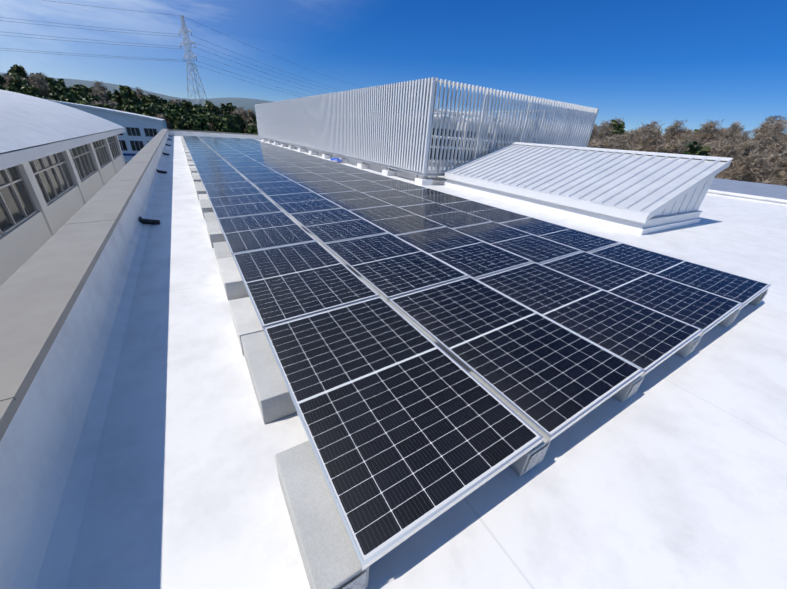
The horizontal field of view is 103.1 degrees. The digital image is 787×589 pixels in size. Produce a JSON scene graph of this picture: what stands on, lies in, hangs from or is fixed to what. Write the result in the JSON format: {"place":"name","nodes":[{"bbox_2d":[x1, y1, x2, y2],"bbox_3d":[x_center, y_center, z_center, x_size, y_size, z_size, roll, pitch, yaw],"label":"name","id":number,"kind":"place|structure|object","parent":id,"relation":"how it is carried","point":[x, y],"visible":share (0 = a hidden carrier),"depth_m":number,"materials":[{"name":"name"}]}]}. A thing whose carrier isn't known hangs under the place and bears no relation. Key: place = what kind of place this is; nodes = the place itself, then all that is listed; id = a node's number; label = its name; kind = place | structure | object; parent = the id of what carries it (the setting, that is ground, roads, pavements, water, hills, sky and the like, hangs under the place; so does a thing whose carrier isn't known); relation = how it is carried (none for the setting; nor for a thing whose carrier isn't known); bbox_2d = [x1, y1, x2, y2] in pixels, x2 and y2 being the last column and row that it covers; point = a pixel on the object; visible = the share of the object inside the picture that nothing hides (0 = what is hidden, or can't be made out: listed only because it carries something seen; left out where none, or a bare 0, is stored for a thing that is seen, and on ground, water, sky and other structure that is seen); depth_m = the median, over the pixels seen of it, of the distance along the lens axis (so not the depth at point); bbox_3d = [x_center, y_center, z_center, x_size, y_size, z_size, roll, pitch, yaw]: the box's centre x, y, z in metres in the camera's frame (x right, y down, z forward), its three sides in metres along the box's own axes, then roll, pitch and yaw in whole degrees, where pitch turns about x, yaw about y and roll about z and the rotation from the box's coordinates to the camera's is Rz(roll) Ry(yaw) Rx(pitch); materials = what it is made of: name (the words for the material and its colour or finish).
{"place":"outdoors","nodes":[
{"label":"outdoors","id":0,"kind":"place"},
{"bbox_2d":[0,90,125,285],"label":"neighbour wing","id":1,"kind":"structure","parent":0,"point":[61,165],"depth_m":12.84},
{"bbox_2d":[45,99,166,161],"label":"building","id":2,"kind":"structure","parent":0,"point":[138,135],"depth_m":68.53,"materials":[{"name":"white"}]},
{"bbox_2d":[0,72,272,113],"bbox_3d":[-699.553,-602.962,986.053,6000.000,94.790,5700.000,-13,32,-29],"label":"terrain","id":3,"kind":"structure","parent":0,"point":[248,103],"depth_m":712.77,"materials":[{"name":"plant"}]},
{"bbox_2d":[3,73,11,86],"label":"bare tree","id":4,"kind":"object","parent":3,"relation":"on","point":[8,78],"visible":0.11,"depth_m":108.86,"materials":[{"name":"brown plant"}]},
{"bbox_2d":[5,87,19,92],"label":"evergreen tree","id":5,"kind":"object","parent":3,"relation":"on","point":[12,90],"visible":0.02,"depth_m":86.29,"materials":[{"name":"green plant"}]},
{"bbox_2d":[5,77,29,93],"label":"evergreen tree","id":6,"kind":"object","parent":3,"relation":"on","point":[17,83],"visible":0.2,"depth_m":89.28,"materials":[{"name":"green plant"}]},
{"bbox_2d":[6,64,29,81],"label":"evergreen tree","id":7,"kind":"object","parent":3,"relation":"on","point":[16,70],"visible":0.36,"depth_m":113.88,"materials":[{"name":"green plant"}]},
{"bbox_2d":[21,84,40,96],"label":"evergreen tree","id":8,"kind":"object","parent":3,"relation":"on","point":[30,90],"visible":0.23,"depth_m":85.86,"materials":[{"name":"green plant"}]},
{"bbox_2d":[25,71,50,96],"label":"bare tree","id":9,"kind":"object","parent":3,"relation":"on","point":[38,82],"visible":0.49,"depth_m":96.31,"materials":[{"name":"brown plant"}]},
{"bbox_2d":[34,72,48,92],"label":"bare tree","id":10,"kind":"object","parent":3,"relation":"on","point":[42,76],"visible":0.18,"depth_m":115.86,"materials":[{"name":"brown plant"}]},
{"bbox_2d":[35,94,53,99],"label":"evergreen tree","id":11,"kind":"object","parent":3,"relation":"on","point":[42,97],"depth_m":80.18,"materials":[{"name":"green plant"}]},
{"bbox_2d":[43,77,60,95],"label":"evergreen tree","id":12,"kind":"object","parent":3,"relation":"on","point":[51,82],"visible":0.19,"depth_m":114.09,"materials":[{"name":"green plant"}]},
{"bbox_2d":[48,92,60,100],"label":"evergreen tree","id":13,"kind":"object","parent":3,"relation":"on","point":[55,96],"visible":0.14,"depth_m":92.10,"materials":[{"name":"green plant"}]},
{"bbox_2d":[49,86,67,95],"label":"evergreen tree","id":14,"kind":"object","parent":3,"relation":"on","point":[61,90],"visible":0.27,"depth_m":97.60,"materials":[{"name":"green plant"}]},
{"bbox_2d":[55,78,69,92],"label":"evergreen tree","id":15,"kind":"object","parent":3,"relation":"on","point":[61,82],"visible":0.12,"depth_m":137.85,"materials":[{"name":"green plant"}]},
{"bbox_2d":[60,95,76,103],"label":"evergreen tree","id":16,"kind":"object","parent":3,"relation":"on","point":[69,98],"visible":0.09,"depth_m":84.98,"materials":[{"name":"green plant"}]},
{"bbox_2d":[65,92,86,101],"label":"evergreen tree","id":17,"kind":"object","parent":3,"relation":"on","point":[75,94],"visible":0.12,"depth_m":97.48,"materials":[{"name":"green plant"}]},
{"bbox_2d":[76,98,93,105],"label":"evergreen tree","id":18,"kind":"object","parent":3,"relation":"on","point":[82,101],"visible":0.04,"depth_m":82.87,"materials":[{"name":"green plant"}]},
{"bbox_2d":[80,84,93,95],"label":"evergreen tree","id":19,"kind":"object","parent":3,"relation":"on","point":[86,89],"visible":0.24,"depth_m":121.20,"materials":[{"name":"green plant"}]},
{"bbox_2d":[87,95,100,101],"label":"evergreen tree","id":20,"kind":"object","parent":3,"relation":"on","point":[96,97],"visible":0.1,"depth_m":99.06,"materials":[{"name":"green plant"}]},
{"bbox_2d":[91,79,109,91],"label":"bare tree","id":21,"kind":"object","parent":3,"relation":"on","point":[99,84],"visible":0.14,"depth_m":135.50,"materials":[{"name":"brown plant"}]},
{"bbox_2d":[94,103,112,108],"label":"evergreen tree","id":22,"kind":"object","parent":3,"relation":"on","point":[104,105],"visible":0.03,"depth_m":86.82,"materials":[{"name":"green plant"}]},
{"bbox_2d":[89,85,120,109],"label":"bare tree","id":23,"kind":"object","parent":3,"relation":"on","point":[101,94],"visible":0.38,"depth_m":102.58,"materials":[{"name":"brown plant"}]},
{"bbox_2d":[103,91,113,106],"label":"evergreen tree","id":24,"kind":"object","parent":3,"relation":"on","point":[109,93],"visible":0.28,"depth_m":131.33,"materials":[{"name":"green plant"}]},
{"bbox_2d":[111,89,123,109],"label":"evergreen tree","id":25,"kind":"object","parent":3,"relation":"on","point":[117,97],"visible":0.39,"depth_m":115.25,"materials":[{"name":"green plant"}]},
{"bbox_2d":[118,85,131,92],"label":"evergreen tree","id":26,"kind":"object","parent":3,"relation":"on","point":[128,89],"visible":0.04,"depth_m":125.22,"materials":[{"name":"green plant"}]},
{"bbox_2d":[119,87,145,105],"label":"evergreen tree","id":27,"kind":"object","parent":3,"relation":"on","point":[131,98],"visible":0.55,"depth_m":110.50,"materials":[{"name":"green plant"}]},
{"bbox_2d":[125,104,141,113],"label":"evergreen tree","id":28,"kind":"object","parent":3,"relation":"on","point":[133,109],"visible":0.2,"depth_m":91.92,"materials":[{"name":"green plant"}]},
{"bbox_2d":[134,88,143,98],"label":"bare tree","id":29,"kind":"object","parent":3,"relation":"on","point":[138,90],"visible":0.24,"depth_m":143.39,"materials":[{"name":"brown plant"}]},
{"bbox_2d":[140,93,148,103],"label":"evergreen tree","id":30,"kind":"object","parent":3,"relation":"on","point":[143,97],"visible":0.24,"depth_m":133.31,"materials":[{"name":"green plant"}]},
{"bbox_2d":[137,106,156,117],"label":"evergreen tree","id":31,"kind":"object","parent":3,"relation":"on","point":[145,110],"visible":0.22,"depth_m":91.97,"materials":[{"name":"green plant"}]},
{"bbox_2d":[140,103,160,115],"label":"evergreen tree","id":32,"kind":"object","parent":3,"relation":"on","point":[155,111],"visible":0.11,"depth_m":99.02,"materials":[{"name":"green plant"}]},
{"bbox_2d":[145,93,162,106],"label":"evergreen tree","id":33,"kind":"object","parent":3,"relation":"on","point":[152,99],"visible":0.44,"depth_m":130.49,"materials":[{"name":"green plant"}]},
{"bbox_2d":[155,105,164,115],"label":"evergreen tree","id":34,"kind":"object","parent":3,"relation":"on","point":[159,108],"visible":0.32,"depth_m":107.18,"materials":[{"name":"green plant"}]},
{"bbox_2d":[155,113,173,128],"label":"bare tree","id":35,"kind":"object","parent":3,"relation":"on","point":[168,124],"visible":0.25,"depth_m":98.31,"materials":[{"name":"brown plant"}]},
{"bbox_2d":[164,102,180,109],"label":"evergreen tree","id":36,"kind":"object","parent":3,"relation":"on","point":[173,106],"visible":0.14,"depth_m":109.85,"materials":[{"name":"green plant"}]},
{"bbox_2d":[164,109,181,127],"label":"evergreen tree","id":37,"kind":"object","parent":3,"relation":"on","point":[171,115],"visible":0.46,"depth_m":99.16,"materials":[{"name":"green plant"}]},
{"bbox_2d":[169,98,182,109],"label":"bare tree","id":38,"kind":"object","parent":3,"relation":"on","point":[176,100],"visible":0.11,"depth_m":113.24,"materials":[{"name":"brown plant"}]},
{"bbox_2d":[171,116,189,129],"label":"evergreen tree","id":39,"kind":"object","parent":3,"relation":"on","point":[180,123],"visible":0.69,"depth_m":97.27,"materials":[{"name":"green plant"}]},
{"bbox_2d":[175,108,186,119],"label":"evergreen tree","id":40,"kind":"object","parent":3,"relation":"on","point":[182,112],"visible":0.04,"depth_m":103.82,"materials":[{"name":"green plant"}]},
{"bbox_2d":[180,99,194,118],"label":"evergreen tree","id":41,"kind":"object","parent":3,"relation":"on","point":[185,104],"visible":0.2,"depth_m":110.92,"materials":[{"name":"green plant"}]},
{"bbox_2d":[179,15,207,105],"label":"transmission tower","id":42,"kind":"structure","parent":3,"relation":"on","point":[188,42],"depth_m":143.78,"materials":[{"name":"grey"}]},
{"bbox_2d":[0,0,437,99],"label":"power lines","id":43,"kind":"object","parent":42,"relation":"attached to","point":[146,46],"visible":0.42,"depth_m":133.03,"materials":[{"name":"grey"}]},
{"bbox_2d":[185,107,206,116],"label":"evergreen tree","id":44,"kind":"object","parent":3,"relation":"on","point":[198,111],"visible":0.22,"depth_m":103.61,"materials":[{"name":"green plant"}]},
{"bbox_2d":[186,114,210,130],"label":"evergreen tree","id":45,"kind":"object","parent":3,"relation":"on","point":[198,123],"visible":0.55,"depth_m":97.97,"materials":[{"name":"green plant"}]},
{"bbox_2d":[204,103,217,123],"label":"evergreen tree","id":46,"kind":"object","parent":3,"relation":"on","point":[211,109],"visible":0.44,"depth_m":111.23,"materials":[{"name":"green plant"}]},
{"bbox_2d":[211,116,221,131],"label":"evergreen tree","id":47,"kind":"object","parent":3,"relation":"on","point":[215,127],"visible":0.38,"depth_m":103.38,"materials":[{"name":"green plant"}]},
{"bbox_2d":[216,106,223,115],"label":"evergreen tree","id":48,"kind":"object","parent":3,"relation":"on","point":[219,111],"visible":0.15,"depth_m":125.29,"materials":[{"name":"green plant"}]},
{"bbox_2d":[220,103,232,115],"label":"evergreen tree","id":49,"kind":"object","parent":3,"relation":"on","point":[227,109],"visible":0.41,"depth_m":142.87,"materials":[{"name":"green plant"}]},
{"bbox_2d":[216,114,240,132],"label":"evergreen tree","id":50,"kind":"object","parent":3,"relation":"on","point":[225,123],"visible":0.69,"depth_m":101.06,"materials":[{"name":"green plant"}]},
{"bbox_2d":[231,113,246,132],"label":"evergreen tree","id":51,"kind":"object","parent":3,"relation":"on","point":[239,121],"visible":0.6,"depth_m":112.72,"materials":[{"name":"green plant"}]},
{"bbox_2d":[231,108,252,121],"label":"bare tree","id":52,"kind":"object","parent":3,"relation":"on","point":[242,113],"visible":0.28,"depth_m":119.15,"materials":[{"name":"brown plant"}]},
{"bbox_2d":[245,108,255,120],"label":"bare tree","id":53,"kind":"object","parent":3,"relation":"on","point":[251,113],"visible":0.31,"depth_m":127.77,"materials":[{"name":"brown plant"}]},
{"bbox_2d":[245,124,256,133],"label":"evergreen tree","id":54,"kind":"object","parent":3,"relation":"on","point":[250,130],"visible":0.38,"depth_m":107.50,"materials":[{"name":"green plant"}]},
{"bbox_2d":[249,115,256,125],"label":"evergreen tree","id":55,"kind":"object","parent":3,"relation":"on","point":[254,120],"visible":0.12,"depth_m":114.69,"materials":[{"name":"green plant"}]},
{"bbox_2d":[587,141,601,147],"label":"bare tree","id":56,"kind":"object","parent":3,"relation":"on","point":[592,145],"visible":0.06,"depth_m":58.08,"materials":[{"name":"brown plant"}]},
{"bbox_2d":[588,123,602,143],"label":"bare tree","id":57,"kind":"object","parent":3,"relation":"on","point":[594,130],"visible":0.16,"depth_m":84.97,"materials":[{"name":"brown plant"}]},
{"bbox_2d":[590,137,615,148],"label":"bare tree","id":58,"kind":"object","parent":3,"relation":"on","point":[605,143],"visible":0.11,"depth_m":58.74,"materials":[{"name":"brown plant"}]},
{"bbox_2d":[594,120,615,140],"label":"bare tree","id":59,"kind":"object","parent":3,"relation":"on","point":[603,132],"visible":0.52,"depth_m":95.85,"materials":[{"name":"brown plant"}]},
{"bbox_2d":[604,133,625,148],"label":"bare tree","id":60,"kind":"object","parent":3,"relation":"on","point":[613,139],"visible":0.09,"depth_m":70.26,"materials":[{"name":"brown plant"}]},
{"bbox_2d":[605,119,627,139],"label":"evergreen tree","id":61,"kind":"object","parent":3,"relation":"on","point":[619,128],"visible":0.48,"depth_m":110.83,"materials":[{"name":"green plant"}]},
{"bbox_2d":[610,136,631,150],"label":"bare tree","id":62,"kind":"object","parent":3,"relation":"on","point":[623,146],"visible":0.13,"depth_m":62.29,"materials":[{"name":"brown plant"}]},
{"bbox_2d":[614,133,629,144],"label":"bare tree","id":63,"kind":"object","parent":3,"relation":"on","point":[622,135],"visible":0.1,"depth_m":85.57,"materials":[{"name":"brown plant"}]},
{"bbox_2d":[617,130,642,149],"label":"bare tree","id":64,"kind":"object","parent":3,"relation":"on","point":[633,134],"visible":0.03,"depth_m":72.72,"materials":[{"name":"brown plant"}]},
{"bbox_2d":[626,122,662,149],"bbox_3d":[51.397,-28.345,66.033,7.017,14.306,9.943,2,27,-4],"label":"bare tree","id":65,"kind":"object","parent":3,"relation":"on","point":[638,135],"visible":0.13,"depth_m":64.45,"materials":[{"name":"brown plant"}]},
{"bbox_2d":[625,123,666,152],"bbox_3d":[40.860,-20.829,52.572,6.219,14.137,8.384,6,27,3],"label":"bare tree","id":66,"kind":"object","parent":3,"relation":"on","point":[650,143],"visible":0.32,"depth_m":50.01,"materials":[{"name":"brown plant"}]},
{"bbox_2d":[649,120,661,130],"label":"bare tree","id":67,"kind":"object","parent":3,"relation":"on","point":[653,123],"visible":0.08,"depth_m":109.61,"materials":[{"name":"brown plant"}]},
{"bbox_2d":[647,136,691,153],"bbox_3d":[44.183,-19.675,52.042,8.575,12.694,8.541,17,31,22],"label":"bare tree","id":68,"kind":"object","parent":3,"relation":"on","point":[671,147],"visible":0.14,"depth_m":49.58,"materials":[{"name":"brown plant"}]},
{"bbox_2d":[657,120,687,151],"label":"bare tree","id":69,"kind":"object","parent":3,"relation":"on","point":[676,132],"visible":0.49,"depth_m":83.46,"materials":[{"name":"brown plant"}]},
{"bbox_2d":[676,133,695,153],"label":"bare tree","id":70,"kind":"object","parent":3,"relation":"on","point":[689,139],"visible":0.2,"depth_m":69.12,"materials":[{"name":"brown plant"}]},
{"bbox_2d":[683,128,694,137],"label":"bare tree","id":71,"kind":"object","parent":3,"relation":"on","point":[689,131],"visible":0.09,"depth_m":106.60,"materials":[{"name":"brown plant"}]},
{"bbox_2d":[681,141,710,155],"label":"evergreen tree","id":72,"kind":"object","parent":3,"relation":"on","point":[699,149],"visible":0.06,"depth_m":42.93,"materials":[{"name":"green plant"}]},
{"bbox_2d":[690,120,720,141],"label":"bare tree","id":73,"kind":"object","parent":3,"relation":"on","point":[705,124],"visible":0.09,"depth_m":98.30,"materials":[{"name":"brown plant"}]},
{"bbox_2d":[692,119,724,145],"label":"bare tree","id":74,"kind":"object","parent":3,"relation":"on","point":[708,135],"visible":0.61,"depth_m":82.48,"materials":[{"name":"brown plant"}]},
{"bbox_2d":[695,139,723,177],"bbox_3d":[50.868,-19.910,53.311,7.247,12.100,7.705,4,30,0],"label":"bare tree","id":75,"kind":"object","parent":3,"relation":"on","point":[712,146],"visible":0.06,"depth_m":50.40,"materials":[{"name":"brown plant"}]},
{"bbox_2d":[707,150,729,178],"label":"bare tree","id":76,"kind":"object","parent":3,"relation":"on","point":[719,176],"depth_m":45.53,"materials":[{"name":"brown plant"}]},
{"bbox_2d":[706,138,734,150],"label":"bare tree","id":77,"kind":"object","parent":3,"relation":"on","point":[719,141],"visible":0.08,"depth_m":64.73,"materials":[{"name":"brown plant"}]},
{"bbox_2d":[714,138,744,174],"bbox_3d":[54.744,-19.899,53.167,5.140,12.146,8.049,-4,28,-15],"label":"bare tree","id":78,"kind":"object","parent":3,"relation":"on","point":[733,154],"visible":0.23,"depth_m":50.91,"materials":[{"name":"brown plant"}]},
{"bbox_2d":[715,121,743,140],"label":"bare tree","id":79,"kind":"object","parent":3,"relation":"on","point":[729,131],"visible":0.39,"depth_m":84.68,"materials":[{"name":"brown plant"}]},
{"bbox_2d":[724,132,742,153],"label":"bare tree","id":80,"kind":"object","parent":3,"relation":"on","point":[734,138],"visible":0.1,"depth_m":74.61,"materials":[{"name":"brown plant"}]},
{"bbox_2d":[729,130,751,165],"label":"bare tree","id":81,"kind":"object","parent":3,"relation":"on","point":[746,134],"visible":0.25,"depth_m":85.28,"materials":[{"name":"brown plant"}]},
{"bbox_2d":[720,138,762,173],"bbox_3d":[61.666,-22.166,57.099,7.398,12.325,7.456,19,33,26],"label":"bare tree","id":82,"kind":"object","parent":3,"relation":"on","point":[746,146],"visible":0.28,"depth_m":54.59,"materials":[{"name":"brown plant"}]},
{"bbox_2d":[718,155,768,181],"bbox_3d":[54.397,-16.564,49.152,6.552,10.321,6.932,9,28,9],"label":"bare tree","id":83,"kind":"object","parent":3,"relation":"on","point":[727,171],"visible":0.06,"depth_m":48.76,"materials":[{"name":"brown plant"}]},
{"bbox_2d":[725,146,779,182],"bbox_3d":[51.039,-15.465,45.876,5.473,11.395,7.378,7,27,6],"label":"bare tree","id":84,"kind":"object","parent":3,"relation":"on","point":[753,170],"visible":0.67,"depth_m":44.22,"materials":[{"name":"brown plant"}]},
{"bbox_2d":[734,150,786,182],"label":"bare tree","id":85,"kind":"object","parent":3,"relation":"on","point":[774,174],"visible":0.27,"depth_m":45.80,"materials":[{"name":"brown plant"}]},
{"bbox_2d":[747,116,776,149],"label":"bare tree","id":86,"kind":"object","parent":3,"relation":"on","point":[762,124],"visible":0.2,"depth_m":90.27,"materials":[{"name":"brown plant"}]},
{"bbox_2d":[751,120,786,153],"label":"bare tree","id":87,"kind":"object","parent":3,"relation":"on","point":[775,135],"visible":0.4,"depth_m":60.00,"materials":[{"name":"brown plant"}]},
{"bbox_2d":[753,115,786,154],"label":"bare tree","id":88,"kind":"object","parent":3,"relation":"on","point":[762,134],"visible":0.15,"depth_m":66.17,"materials":[{"name":"brown plant"}]},
{"bbox_2d":[755,176,786,185],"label":"bare tree","id":89,"kind":"object","parent":3,"relation":"on","point":[775,182],"visible":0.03,"depth_m":38.28,"materials":[{"name":"brown plant"}]},
{"bbox_2d":[756,141,786,159],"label":"bare tree","id":90,"kind":"object","parent":3,"relation":"on","point":[779,146],"visible":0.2,"depth_m":55.40,"materials":[{"name":"brown plant"}]},
{"bbox_2d":[777,156,786,185],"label":"bare tree","id":91,"kind":"object","parent":3,"relation":"on","point":[784,174],"visible":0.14,"depth_m":46.54,"materials":[{"name":"brown plant"}]},
{"bbox_2d":[0,130,786,588],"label":"roof membrane","id":92,"kind":"object","parent":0,"point":[142,444],"visible":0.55,"depth_m":1.73,"materials":[{"name":"plastic"}]},
{"bbox_2d":[139,135,171,223],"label":"roof drains","id":93,"kind":"object","parent":92,"relation":"on","point":[146,221],"visible":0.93,"depth_m":5.23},
{"bbox_2d":[262,138,432,184],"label":"support blocks","id":94,"kind":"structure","parent":92,"relation":"on","point":[423,180],"depth_m":15.32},
{"bbox_2d":[260,80,569,175],"bbox_3d":[-2.375,-12.873,24.262,9.826,2.970,29.826,-13,32,-29],"label":"metal frame","id":95,"kind":"object","parent":94,"relation":"on","point":[407,170],"visible":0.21,"depth_m":12.47,"materials":[{"name":"metal"}]},
{"bbox_2d":[255,77,598,172],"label":"louvre screen fins","id":96,"kind":"object","parent":95,"relation":"attached to","point":[392,124],"visible":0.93,"depth_m":13.04,"materials":[{"name":"metal"}]},
{"bbox_2d":[275,109,570,179],"bbox_3d":[-1.994,-12.062,23.913,9.000,2.500,27.400,-13,32,-29],"label":"rooftop hvac equipment","id":97,"kind":"object","parent":92,"relation":"on","point":[463,138],"visible":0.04,"depth_m":12.90,"materials":[{"name":"grey"}]},
{"bbox_2d":[180,136,768,588],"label":"concrete ballast blocks","id":98,"kind":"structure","parent":92,"relation":"on","point":[328,552],"depth_m":1.65,"materials":[{"name":"concrete"}]},
{"bbox_2d":[183,136,770,570],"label":"solar panels","id":99,"kind":"object","parent":98,"relation":"on","point":[549,330],"visible":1,"depth_m":2.74,"materials":[{"name":"glass"}]},
{"bbox_2d":[444,142,732,234],"bbox_3d":[5.160,-3.763,9.804,3.478,1.634,6.750,-13,32,-29],"label":"roof monitor","id":100,"kind":"object","parent":92,"relation":"on","point":[639,192],"visible":1,"depth_m":8.38,"materials":[{"name":"metal"}]},
{"bbox_2d":[0,129,786,440],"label":"roof parapet","id":101,"kind":"structure","parent":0,"point":[41,287],"depth_m":2.20,"materials":[{"name":"concrete"}]},
{"bbox_2d":[0,0,786,138],"label":"sky","id":102,"kind":"structure","parent":0,"point":[640,62],"materials":[{"name":"blue"}]},
{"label":"asphalt yard","id":103,"kind":"structure","parent":0,"visible":0},
{"bbox_2d":[709,178,786,199],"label":"neighbour roof","id":104,"kind":"structure","parent":103,"relation":"on","point":[758,189],"depth_m":18.23,"materials":[{"name":"grey"}]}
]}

